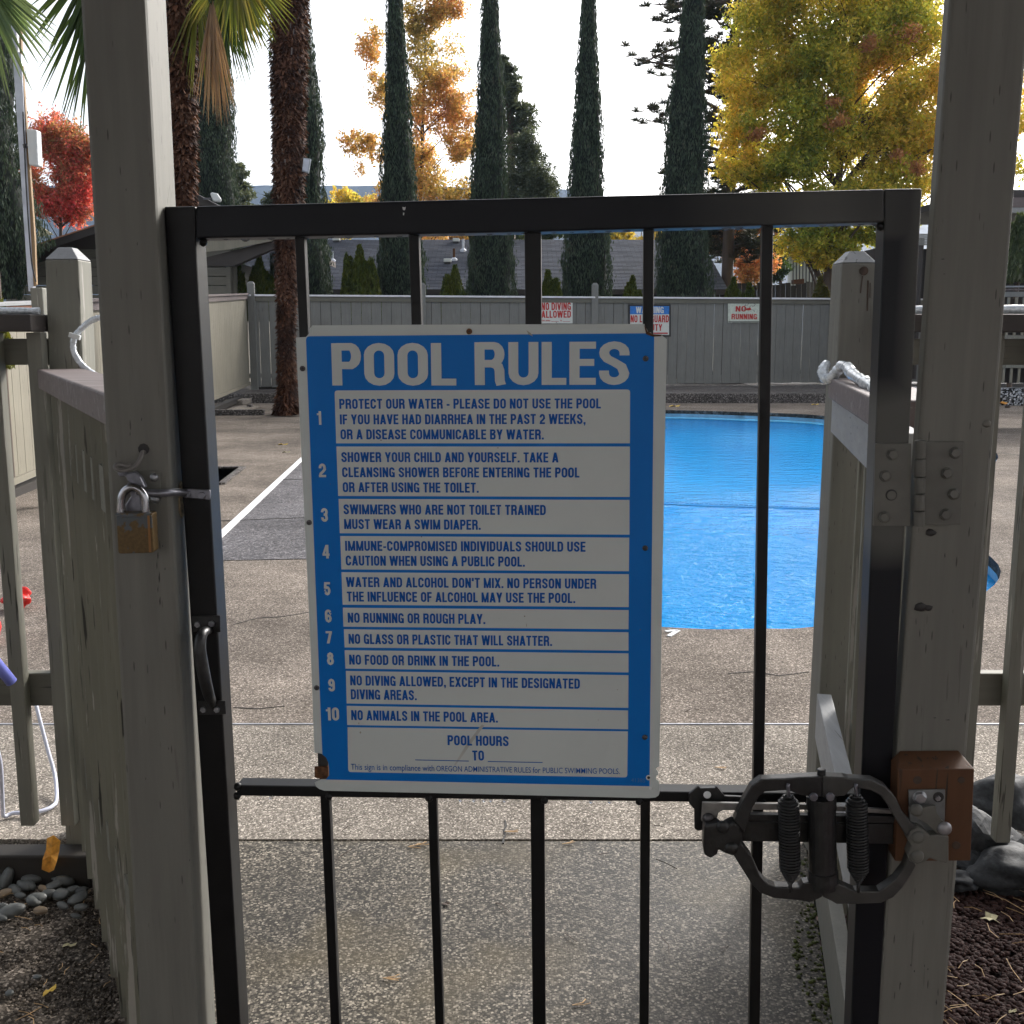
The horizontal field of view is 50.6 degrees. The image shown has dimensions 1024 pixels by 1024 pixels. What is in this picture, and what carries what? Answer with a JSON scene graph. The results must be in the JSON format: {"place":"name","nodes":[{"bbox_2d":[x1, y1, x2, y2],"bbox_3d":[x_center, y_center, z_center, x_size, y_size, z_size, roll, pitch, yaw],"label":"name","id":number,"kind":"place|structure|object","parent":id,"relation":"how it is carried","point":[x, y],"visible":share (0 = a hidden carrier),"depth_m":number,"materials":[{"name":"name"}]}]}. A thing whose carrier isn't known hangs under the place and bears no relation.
{"place":"outdoors","nodes":[
{"label":"outdoors","id":0,"kind":"place"},
{"bbox_2d":[0,885,124,1023],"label":"soil","id":1,"kind":"structure","parent":0,"point":[13,980],"depth_m":2.59,"materials":[{"name":"soil"}]},
{"bbox_2d":[0,867,13,889],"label":"river stone","id":2,"kind":"object","parent":1,"relation":"on","point":[6,877],"visible":0.89,"depth_m":2.95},
{"bbox_2d":[0,903,25,918],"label":"river stone","id":3,"kind":"object","parent":1,"relation":"on","point":[11,910],"visible":1,"depth_m":2.79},
{"bbox_2d":[16,880,29,891],"bbox_3d":[-1.322,1.011,2.932,0.051,0.025,0.029,16,3,31],"label":"river stone","id":4,"kind":"object","parent":1,"relation":"on","point":[23,885],"visible":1,"depth_m":2.92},
{"bbox_2d":[21,874,41,882],"bbox_3d":[-1.315,1.004,2.968,0.055,0.025,0.032,3,4,-11],"label":"river stone","id":5,"kind":"object","parent":1,"relation":"on","point":[34,878],"visible":0.8,"depth_m":2.96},
{"bbox_2d":[26,895,41,906],"bbox_3d":[-1.260,1.024,2.855,0.045,0.021,0.033,20,24,15],"label":"river stone","id":6,"kind":"object","parent":1,"relation":"on","point":[32,901],"visible":1,"depth_m":2.85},
{"bbox_2d":[27,892,46,901],"bbox_3d":[-1.258,1.021,2.867,0.055,0.025,0.034,-1,24,0],"label":"river stone","id":7,"kind":"object","parent":1,"relation":"on","point":[41,896],"visible":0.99,"depth_m":2.86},
{"bbox_2d":[33,906,47,914],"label":"river stone","id":8,"kind":"object","parent":1,"relation":"on","point":[39,910],"visible":1,"depth_m":2.80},
{"bbox_2d":[45,881,62,889],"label":"river stone","id":9,"kind":"object","parent":1,"relation":"on","point":[55,885],"visible":0.87,"depth_m":2.92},
{"bbox_2d":[0,890,110,1023],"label":"dry twigs","id":10,"kind":"object","parent":1,"relation":"on","point":[46,979],"visible":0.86,"depth_m":2.53,"materials":[{"name":"brown wood"}]},
{"bbox_2d":[52,888,69,900],"bbox_3d":[-1.200,1.017,2.884,0.064,0.028,0.038,-11,6,40],"label":"river stone","id":11,"kind":"object","parent":1,"relation":"on","point":[58,894],"visible":1,"depth_m":2.87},
{"bbox_2d":[53,875,74,886],"bbox_3d":[-1.221,1.006,2.955,0.057,0.026,0.038,16,14,-21],"label":"river stone","id":12,"kind":"object","parent":1,"relation":"on","point":[65,880],"visible":0.98,"depth_m":2.95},
{"bbox_2d":[67,891,87,904],"bbox_3d":[-1.149,1.021,2.867,0.055,0.019,0.040,-24,30,-34],"label":"river stone","id":13,"kind":"object","parent":1,"relation":"on","point":[77,897],"visible":1,"depth_m":2.86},
{"bbox_2d":[74,903,88,910],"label":"river stone","id":14,"kind":"object","parent":1,"relation":"on","point":[81,907],"visible":1,"depth_m":2.82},
{"bbox_2d":[81,0,215,1023],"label":"tall post","id":15,"kind":"object","parent":1,"relation":"on","point":[129,103],"visible":0.85,"depth_m":1.53,"materials":[{"name":"paint"}]},
{"bbox_2d":[113,450,160,510],"bbox_3d":[-0.516,-0.041,1.495,0.055,0.088,0.038,0,9,0],"label":"hasp","id":16,"kind":"object","parent":15,"relation":"attached to","point":[144,479],"visible":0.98,"depth_m":1.50,"materials":[{"name":"metal"}]},
{"bbox_2d":[115,483,158,553],"bbox_3d":[-0.516,0.008,1.489,0.052,0.096,0.023,0,9,0],"label":"padlock","id":17,"kind":"object","parent":16,"relation":"hanging from","point":[137,531],"visible":1,"depth_m":1.48,"materials":[{"name":"brown metal"}]},
{"bbox_2d":[4,185,927,335],"bbox_3d":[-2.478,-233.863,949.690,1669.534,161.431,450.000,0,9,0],"label":"hills","id":18,"kind":"structure","parent":0,"point":[363,191],"depth_m":1102.09,"materials":[{"name":"plant"}]},
{"bbox_2d":[0,403,1023,1023],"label":"pool deck","id":19,"kind":"structure","parent":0,"point":[698,909],"depth_m":3.00,"materials":[{"name":"grey concrete"}]},
{"bbox_2d":[0,278,15,485],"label":"round shrub","id":20,"kind":"object","parent":19,"relation":"on","point":[6,335],"visible":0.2,"depth_m":9.44,"materials":[{"name":"plant"}]},
{"bbox_2d":[0,587,30,607],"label":"beach toy","id":21,"kind":"object","parent":19,"relation":"on","point":[26,595],"visible":0.3,"depth_m":5.57,"materials":[{"name":"red plastic"}]},
{"bbox_2d":[0,706,58,817],"bbox_3d":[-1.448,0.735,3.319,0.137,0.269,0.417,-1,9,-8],"label":"chair","id":22,"kind":"object","parent":19,"relation":"on","point":[53,769],"visible":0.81,"depth_m":3.28,"materials":[{"name":"metal"}]},
{"bbox_2d":[0,0,59,96],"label":"fan palm","id":23,"kind":"object","parent":19,"relation":"on","point":[16,14],"visible":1,"depth_m":7.85,"materials":[{"name":"plant"}]},
{"bbox_2d":[0,844,91,888],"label":"timber sleeper","id":24,"kind":"object","parent":19,"relation":"on","point":[21,860],"visible":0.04,"depth_m":2.97,"materials":[{"name":"wood"}]},
{"bbox_2d":[42,835,59,871],"bbox_3d":[-1.245,0.924,2.928,0.038,0.120,0.022,12,8,-8],"label":"fallen leaf","id":25,"kind":"object","parent":24,"relation":"on","point":[49,860],"visible":1,"depth_m":2.93,"materials":[{"name":"plant"}]},
{"bbox_2d":[45,247,95,843],"bbox_3d":[-1.185,0.177,2.962,0.142,1.752,0.089,0,9,0],"label":"short post","id":26,"kind":"object","parent":19,"relation":"on","point":[69,290],"visible":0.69,"depth_m":2.81,"materials":[{"name":"paint"}]},
{"bbox_2d":[0,314,79,825],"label":"picket fence","id":27,"kind":"object","parent":26,"relation":"attached to","point":[24,692],"visible":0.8,"depth_m":2.89,"materials":[{"name":"grey wood"}]},
{"bbox_2d":[0,658,16,685],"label":"plastic tube","id":28,"kind":"object","parent":27,"relation":"attached to","point":[8,677],"visible":1,"depth_m":2.74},
{"bbox_2d":[0,307,40,313],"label":"rope light","id":29,"kind":"object","parent":27,"relation":"on","point":[18,310],"visible":0.91,"depth_m":2.78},
{"bbox_2d":[37,369,140,1023],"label":"slatted fence","id":30,"kind":"object","parent":19,"relation":"on","point":[80,444],"visible":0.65,"depth_m":2.29,"materials":[{"name":"paint"}]},
{"bbox_2d":[68,315,99,371],"bbox_3d":[-1.086,-0.421,2.765,0.086,0.162,0.024,0,9,0],"label":"rope light","id":31,"kind":"object","parent":30,"relation":"attached to","point":[75,336],"visible":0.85,"depth_m":2.76,"materials":[{"name":"white plastic"}]},
{"bbox_2d":[15,396,242,496],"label":"timber beam","id":32,"kind":"structure","parent":19,"relation":"on","point":[26,486],"depth_m":9.90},
{"bbox_2d":[0,288,250,484],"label":"side fence","id":33,"kind":"object","parent":32,"relation":"on","point":[229,337],"visible":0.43,"depth_m":19.30,"materials":[{"name":"beige paint"}]},
{"bbox_2d":[11,26,42,290],"bbox_3d":[-3.833,-3.246,8.550,0.167,2.950,0.096,0,9,0],"label":"antenna pole","id":34,"kind":"object","parent":33,"relation":"attached to","point":[30,147],"visible":0.98,"depth_m":8.61,"materials":[{"name":"grey metal"}]},
{"bbox_2d":[28,0,295,206],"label":"fan palm","id":35,"kind":"object","parent":19,"relation":"on","point":[233,20],"visible":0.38,"depth_m":12.04,"materials":[{"name":"green plant"}]},
{"bbox_2d":[224,398,251,404],"bbox_3d":[-5.570,-2.318,22.483,0.371,0.100,1.654,0,9,0],"label":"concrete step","id":36,"kind":"object","parent":19,"relation":"on","point":[242,401],"visible":0.42,"depth_m":21.89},
{"bbox_2d":[215,409,264,414],"bbox_3d":[-4.804,-1.754,19.064,0.900,0.100,0.100,0,9,0],"label":"bed edging","id":37,"kind":"object","parent":19,"relation":"on","point":[239,411],"visible":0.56,"depth_m":19.02,"materials":[{"name":"grey concrete"}]},
{"bbox_2d":[261,412,299,416],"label":"planting soil","id":38,"kind":"structure","parent":19,"relation":"on","point":[268,414],"depth_m":18.75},
{"bbox_2d":[266,0,311,415],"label":"fan palm","id":39,"kind":"object","parent":38,"relation":"on","point":[288,64],"visible":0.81,"depth_m":18.10,"materials":[{"name":"brown plant"}]},
{"bbox_2d":[302,158,310,173],"bbox_3d":[-3.482,-5.814,18.229,0.167,0.243,0.290,-6,11,-32],"label":"floodlight","id":40,"kind":"object","parent":39,"relation":"attached to","point":[306,165],"visible":1,"depth_m":18.12,"materials":[{"name":"grey plastic"}]},
{"bbox_2d":[335,709,728,950],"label":"fallen needles","id":41,"kind":"object","parent":19,"relation":"on","point":[599,854],"visible":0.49,"depth_m":2.91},
{"bbox_2d":[792,858,831,1023],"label":"moss","id":42,"kind":"object","parent":19,"relation":"on","point":[796,955],"visible":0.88,"depth_m":2.46,"materials":[{"name":"plant"}]},
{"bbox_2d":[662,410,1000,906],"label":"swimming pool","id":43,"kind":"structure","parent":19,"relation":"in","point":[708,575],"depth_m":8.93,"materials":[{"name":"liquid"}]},
{"bbox_2d":[664,502,819,508],"bbox_3d":[1.855,-0.059,9.713,2.611,0.017,0.087,2,10,12],"label":"float rope","id":44,"kind":"object","parent":43,"relation":"on","point":[742,505],"visible":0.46,"depth_m":9.66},
{"bbox_2d":[803,251,874,854],"bbox_3d":[0.858,0.138,2.853,0.095,1.606,0.092,0,9,0],"label":"short post","id":45,"kind":"object","parent":19,"relation":"on","point":[851,312],"visible":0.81,"depth_m":2.80,"materials":[{"name":"paint"}]},
{"bbox_2d":[913,314,1023,842],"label":"picket fence","id":46,"kind":"object","parent":45,"relation":"attached to","point":[1003,689],"visible":0.22,"depth_m":2.81,"materials":[{"name":"grey wood"}]},
{"bbox_2d":[915,305,1023,313],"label":"rope light","id":47,"kind":"object","parent":46,"relation":"attached to","point":[1013,309],"visible":0.09,"depth_m":2.67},
{"bbox_2d":[815,378,916,1023],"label":"slatted fence","id":48,"kind":"object","parent":19,"relation":"on","point":[849,431],"visible":0.26,"depth_m":2.44,"materials":[{"name":"paint"}]},
{"bbox_2d":[817,360,869,390],"bbox_3d":[0.729,-0.283,2.305,0.057,0.064,0.855,1,9,8],"label":"rope light","id":49,"kind":"object","parent":48,"relation":"attached to","point":[852,373],"visible":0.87,"depth_m":2.51,"materials":[{"name":"plastic"}]},
{"bbox_2d":[878,0,1023,1023],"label":"tall post","id":50,"kind":"object","parent":19,"relation":"on","point":[980,83],"visible":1,"depth_m":1.46,"materials":[{"name":"paint"}]},
{"bbox_2d":[135,189,963,1023],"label":"metal gate","id":51,"kind":"structure","parent":50,"relation":"attached to","point":[893,215],"depth_m":1.51,"materials":[{"name":"metal"}]},
{"bbox_2d":[296,324,666,797],"bbox_3d":[-0.042,0.079,1.534,0.513,0.680,0.010,1,9,4],"label":"pool rules sign","id":52,"kind":"object","parent":51,"relation":"attached to","point":[483,510],"visible":1,"depth_m":1.53,"materials":[{"name":"blue metal"}]},
{"bbox_2d":[888,751,973,860],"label":"cedar block","id":53,"kind":"structure","parent":50,"relation":"attached to","point":[951,773],"depth_m":1.51,"materials":[{"name":"wood"}]},
{"bbox_2d":[689,768,951,903],"bbox_3d":[0.430,0.453,1.525,0.356,0.197,0.061,1,9,5],"label":"gate closer","id":54,"kind":"object","parent":53,"relation":"attached to","point":[821,827],"visible":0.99,"depth_m":1.51,"materials":[{"name":"black metal"}]},
{"bbox_2d":[914,387,1023,405],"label":"speckled kerb","id":55,"kind":"structure","parent":19,"relation":"on","point":[1012,396],"depth_m":16.56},
{"bbox_2d":[1001,286,1023,382],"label":"balustrade fence","id":56,"kind":"object","parent":55,"relation":"on","point":[1012,373],"visible":0.2,"depth_m":16.65,"materials":[{"name":"grey wood"}]},
{"bbox_2d":[956,805,1023,869],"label":"rock","id":57,"kind":"object","parent":19,"relation":"on","point":[981,839],"visible":0.25,"depth_m":2.96,"materials":[{"name":"stone"}]},
{"bbox_2d":[973,774,1023,830],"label":"rock","id":58,"kind":"object","parent":19,"relation":"on","point":[983,791],"visible":0.26,"depth_m":3.15,"materials":[{"name":"stone"}]},
{"bbox_2d":[1005,211,1023,407],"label":"rhododendron","id":59,"kind":"object","parent":19,"relation":"on","point":[1015,270],"visible":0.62,"depth_m":20.27,"materials":[{"name":"green plant"}]},
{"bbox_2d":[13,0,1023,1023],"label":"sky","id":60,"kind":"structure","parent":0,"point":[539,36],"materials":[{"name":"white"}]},
{"bbox_2d":[214,375,1023,402],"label":"terrace","id":61,"kind":"structure","parent":0,"point":[799,392],"depth_m":22.44,"materials":[{"name":"grey concrete"}]},
{"bbox_2d":[6,195,335,381],"bbox_3d":[-10.680,-6.266,30.878,10.966,4.987,13.230,0,9,0],"label":"pool shelter","id":62,"kind":"object","parent":61,"relation":"on","point":[219,254],"visible":0.27,"depth_m":24.82,"materials":[{"name":"grey wood"}]},
{"bbox_2d":[203,192,221,201],"bbox_3d":[-6.698,-7.034,24.232,0.394,0.211,0.140,0,9,0],"label":"floodlight","id":63,"kind":"object","parent":62,"relation":"attached to","point":[214,197],"visible":1,"depth_m":24.19,"materials":[{"name":"white plastic"}]},
{"bbox_2d":[246,281,922,389],"bbox_3d":[4.638,-4.220,25.619,21.250,2.449,0.172,-2,9,-10],"label":"back fence","id":64,"kind":"object","parent":61,"relation":"on","point":[698,356],"visible":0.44,"depth_m":25.45,"materials":[{"name":"grey paint"}]},
{"bbox_2d":[542,303,572,322],"bbox_3d":[0.992,-4.581,24.866,0.822,0.500,0.014,-2,9,-10],"label":"no diving sign","id":65,"kind":"object","parent":64,"relation":"attached to","point":[557,312],"visible":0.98,"depth_m":24.87,"materials":[{"name":"plastic"}]},
{"bbox_2d":[628,304,670,336],"bbox_3d":[3.215,-4.471,25.296,1.043,0.742,0.031,-2,9,-10],"label":"warning sign","id":66,"kind":"object","parent":64,"relation":"attached to","point":[662,320],"visible":0.64,"depth_m":25.30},
{"bbox_2d":[728,303,758,322],"bbox_3d":[5.494,-4.735,25.659,0.814,0.500,0.016,-2,9,-10],"label":"no running sign","id":67,"kind":"object","parent":64,"relation":"attached to","point":[743,313],"visible":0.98,"depth_m":25.66,"materials":[{"name":"plastic"}]},
{"bbox_2d":[864,190,1023,378],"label":"carport","id":68,"kind":"object","parent":61,"relation":"on","point":[1018,201],"visible":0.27,"depth_m":23.95,"materials":[{"name":"grey wood"}]},
{"bbox_2d":[816,867,1023,1023],"bbox_3d":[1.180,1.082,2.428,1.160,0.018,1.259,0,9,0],"label":"lava gravel","id":69,"kind":"structure","parent":0,"point":[961,933],"depth_m":2.56,"materials":[{"name":"gravel"}]},
{"bbox_2d":[954,870,978,892],"bbox_3d":[1.205,0.979,2.878,0.124,0.054,0.094,5,11,28],"label":"rock","id":70,"kind":"object","parent":69,"relation":"on","point":[964,881],"visible":0.6,"depth_m":2.85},
{"bbox_2d":[943,890,1023,1023],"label":"pine needles","id":71,"kind":"object","parent":69,"relation":"on","point":[965,1004],"visible":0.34,"depth_m":2.48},
{"bbox_2d":[979,911,999,922],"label":"fallen leaf","id":72,"kind":"object","parent":69,"relation":"on","point":[989,916],"visible":1,"depth_m":2.73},
{"bbox_2d":[957,841,1023,897],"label":"rock","id":73,"kind":"object","parent":69,"relation":"on","point":[997,869],"visible":0.75,"depth_m":2.85,"materials":[{"name":"stone"}]},
{"label":"ground","id":74,"kind":"structure","parent":0,"visible":0},
{"bbox_2d":[0,21,55,300],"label":"cypress tree","id":75,"kind":"object","parent":74,"relation":"on","point":[13,266],"visible":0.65,"depth_m":22.92,"materials":[{"name":"green plant"}]},
{"bbox_2d":[17,101,93,236],"bbox_3d":[-16.127,-9.777,39.049,3.810,9.477,2.592,0,9,0],"label":"red maple","id":76,"kind":"object","parent":74,"relation":"on","point":[66,153],"visible":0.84,"depth_m":38.09,"materials":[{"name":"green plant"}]},
{"bbox_2d":[195,1,249,285],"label":"cypress tree","id":77,"kind":"object","parent":74,"relation":"on","point":[216,165],"visible":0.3,"depth_m":32.74,"materials":[{"name":"green plant"}]},
{"bbox_2d":[237,265,247,320],"bbox_3d":[-6.604,-4.547,26.422,0.464,3.235,0.403,0,9,0],"label":"thuja shrub","id":78,"kind":"object","parent":74,"relation":"on","point":[241,285],"visible":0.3,"depth_m":26.22,"materials":[{"name":"green plant"}]},
{"bbox_2d":[231,161,258,204],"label":"blue fir","id":79,"kind":"object","parent":74,"relation":"on","point":[247,195],"visible":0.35,"depth_m":49.92,"materials":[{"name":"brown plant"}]},
{"bbox_2d":[246,256,276,318],"bbox_3d":[-6.085,-4.646,26.616,0.969,3.367,0.977,9,13,44],"label":"thuja shrub","id":80,"kind":"object","parent":74,"relation":"on","point":[261,278],"visible":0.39,"depth_m":26.30,"materials":[{"name":"green plant"}]},
{"bbox_2d":[260,191,273,204],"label":"dark fir","id":81,"kind":"object","parent":74,"relation":"on","point":[265,201],"visible":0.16,"depth_m":43.34,"materials":[{"name":"green plant"}]},
{"bbox_2d":[268,14,334,294],"bbox_3d":[-5.304,-9.400,26.904,1.792,12.658,1.864,0,9,0],"label":"cypress tree","id":82,"kind":"object","parent":74,"relation":"on","point":[319,269],"visible":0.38,"depth_m":26.77,"materials":[{"name":"green plant"}]},
{"bbox_2d":[339,252,353,320],"bbox_3d":[-4.058,-4.740,26.999,0.565,3.428,0.579,0,9,0],"label":"thuja shrub","id":83,"kind":"object","parent":74,"relation":"on","point":[346,280],"visible":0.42,"depth_m":26.72,"materials":[{"name":"green plant"}]},
{"bbox_2d":[325,184,375,239],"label":"yellow tree","id":84,"kind":"object","parent":74,"relation":"on","point":[350,196],"visible":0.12,"depth_m":57.70,"materials":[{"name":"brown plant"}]},
{"bbox_2d":[348,243,381,320],"bbox_3d":[-3.776,-4.871,27.106,1.270,3.653,0.979,0,9,0],"label":"thuja shrub","id":85,"kind":"object","parent":74,"relation":"on","point":[364,277],"visible":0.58,"depth_m":26.74,"materials":[{"name":"green plant"}]},
{"bbox_2d":[374,0,429,324],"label":"cypress tree","id":86,"kind":"object","parent":74,"relation":"on","point":[398,176],"visible":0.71,"depth_m":27.62,"materials":[{"name":"green plant"}]},
{"bbox_2d":[335,0,477,239],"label":"orange sweetgum","id":87,"kind":"object","parent":74,"relation":"on","point":[448,99],"visible":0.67,"depth_m":43.61,"materials":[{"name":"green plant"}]},
{"bbox_2d":[438,264,470,320],"bbox_3d":[-1.463,-4.590,26.984,0.990,3.139,0.867,0,9,0],"label":"thuja shrub","id":88,"kind":"object","parent":74,"relation":"on","point":[452,284],"visible":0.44,"depth_m":26.71,"materials":[{"name":"green plant"}]},
{"bbox_2d":[241,238,726,339],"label":"grey roof house","id":89,"kind":"structure","parent":74,"relation":"on","point":[444,256],"depth_m":38.23,"materials":[{"name":"concrete"}]},
{"bbox_2d":[464,0,519,295],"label":"cypress tree","id":90,"kind":"object","parent":74,"relation":"on","point":[491,262],"visible":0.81,"depth_m":27.93,"materials":[{"name":"green plant"}]},
{"bbox_2d":[500,53,542,295],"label":"thin fir","id":91,"kind":"object","parent":74,"relation":"on","point":[518,113],"visible":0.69,"depth_m":41.72,"materials":[{"name":"green plant"}]},
{"bbox_2d":[503,126,564,295],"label":"grey green conifer","id":92,"kind":"object","parent":74,"relation":"on","point":[529,176],"visible":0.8,"depth_m":40.03,"materials":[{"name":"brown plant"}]},
{"bbox_2d":[515,234,563,239],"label":"green tree","id":93,"kind":"object","parent":74,"relation":"on","point":[547,236],"visible":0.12,"depth_m":55.69,"materials":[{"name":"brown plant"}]},
{"bbox_2d":[542,268,562,323],"bbox_3d":[0.960,-4.595,27.265,0.856,3.057,0.869,0,9,0],"label":"thuja shrub","id":94,"kind":"object","parent":74,"relation":"on","point":[551,286],"visible":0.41,"depth_m":26.93,"materials":[{"name":"green plant"}]},
{"bbox_2d":[558,0,615,323],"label":"cypress tree","id":95,"kind":"object","parent":74,"relation":"on","point":[588,257],"visible":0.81,"depth_m":28.23,"materials":[{"name":"green plant"}]},
{"bbox_2d":[623,275,642,296],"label":"thuja shrub","id":96,"kind":"object","parent":74,"relation":"on","point":[630,289],"visible":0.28,"depth_m":27.37,"materials":[{"name":"green plant"}]},
{"bbox_2d":[605,231,661,239],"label":"yellow tree","id":97,"kind":"object","parent":74,"relation":"on","point":[621,236],"visible":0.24,"depth_m":60.03,"materials":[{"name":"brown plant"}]},
{"bbox_2d":[654,0,717,376],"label":"cypress tree","id":98,"kind":"object","parent":74,"relation":"on","point":[681,261],"visible":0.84,"depth_m":28.50,"materials":[{"name":"green plant"}]},
{"bbox_2d":[618,0,784,370],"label":"ponderosa pine","id":99,"kind":"object","parent":74,"relation":"on","point":[728,249],"visible":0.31,"depth_m":35.99,"materials":[{"name":"green plant"}]},
{"bbox_2d":[723,275,741,308],"bbox_3d":[5.656,-4.627,27.934,0.712,2.904,0.612,0,9,0],"label":"thuja shrub","id":100,"kind":"object","parent":74,"relation":"on","point":[732,290],"visible":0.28,"depth_m":27.66,"materials":[{"name":"green plant"}]},
{"bbox_2d":[712,228,781,356],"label":"orange maple","id":101,"kind":"object","parent":74,"relation":"on","point":[746,272],"visible":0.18,"depth_m":46.47,"materials":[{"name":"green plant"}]},
{"bbox_2d":[742,282,754,296],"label":"thuja shrub","id":102,"kind":"object","parent":74,"relation":"on","point":[749,291],"visible":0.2,"depth_m":27.66,"materials":[{"name":"green plant"}]},
{"bbox_2d":[713,281,816,304],"bbox_3d":[10.449,-7.994,39.244,6.997,0.964,0.098,0,9,0],"label":"stockade fence","id":103,"kind":"object","parent":74,"relation":"on","point":[788,290],"visible":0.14,"depth_m":39.22,"materials":[{"name":"grey wood"}]},
{"bbox_2d":[772,239,794,284],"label":"green tree","id":104,"kind":"object","parent":74,"relation":"on","point":[783,270],"visible":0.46,"depth_m":48.52,"materials":[{"name":"green plant"}]},
{"bbox_2d":[783,250,823,293],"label":"white building","id":105,"kind":"structure","parent":74,"relation":"on","point":[798,271],"depth_m":50.84,"materials":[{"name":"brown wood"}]},
{"bbox_2d":[812,275,830,304],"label":"round shrub","id":106,"kind":"object","parent":74,"relation":"on","point":[821,290],"visible":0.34,"depth_m":28.33,"materials":[{"name":"green plant"}]},
{"bbox_2d":[705,0,1023,346],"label":"yellow maple","id":107,"kind":"object","parent":74,"relation":"on","point":[888,137],"visible":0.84,"depth_m":30.76,"materials":[{"name":"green plant"}]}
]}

